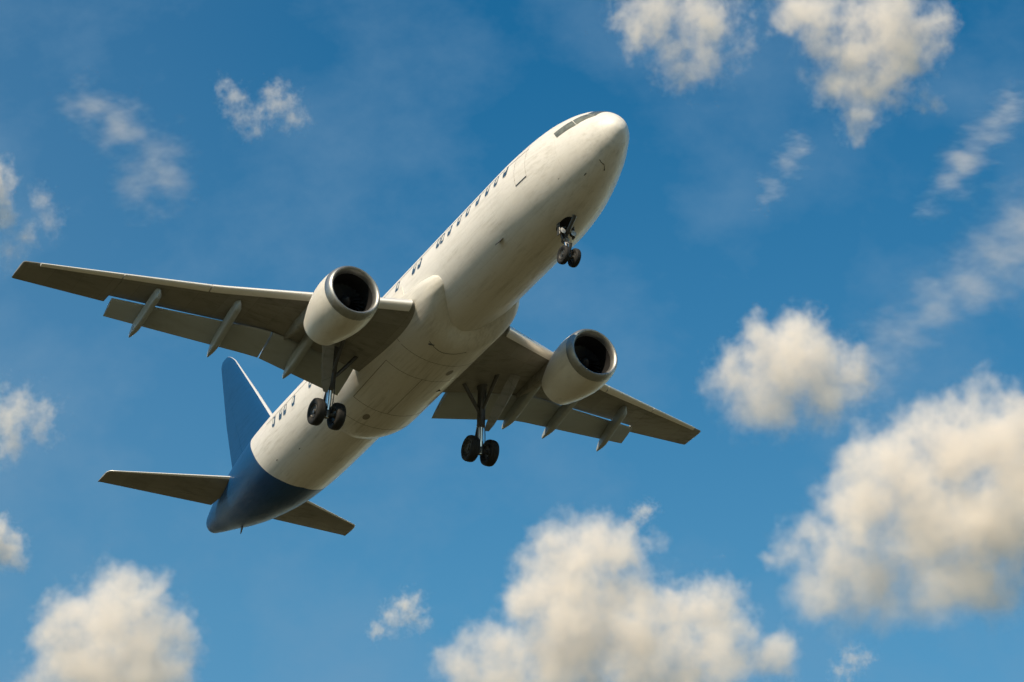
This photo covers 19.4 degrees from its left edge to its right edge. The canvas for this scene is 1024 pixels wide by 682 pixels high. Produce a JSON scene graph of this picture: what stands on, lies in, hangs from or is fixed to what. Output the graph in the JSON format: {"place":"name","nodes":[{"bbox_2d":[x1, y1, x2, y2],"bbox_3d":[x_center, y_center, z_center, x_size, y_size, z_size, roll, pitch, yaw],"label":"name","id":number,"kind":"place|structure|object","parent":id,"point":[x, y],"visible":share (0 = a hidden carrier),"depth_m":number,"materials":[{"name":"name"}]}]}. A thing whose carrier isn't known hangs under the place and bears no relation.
{"place":"outdoors","nodes":[
{"label":"outdoors","id":0,"kind":"place"},
{"bbox_2d":[12,111,700,535],"bbox_3d":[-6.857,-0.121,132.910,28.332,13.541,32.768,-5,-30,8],"label":"airliner","id":1,"kind":"object","parent":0,"point":[360,355],"visible":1,"depth_m":126.34,"materials":[{"name":"white paint"}]},
{"bbox_2d":[0,0,1023,681],"label":"sky","id":2,"kind":"structure","parent":0,"point":[805,253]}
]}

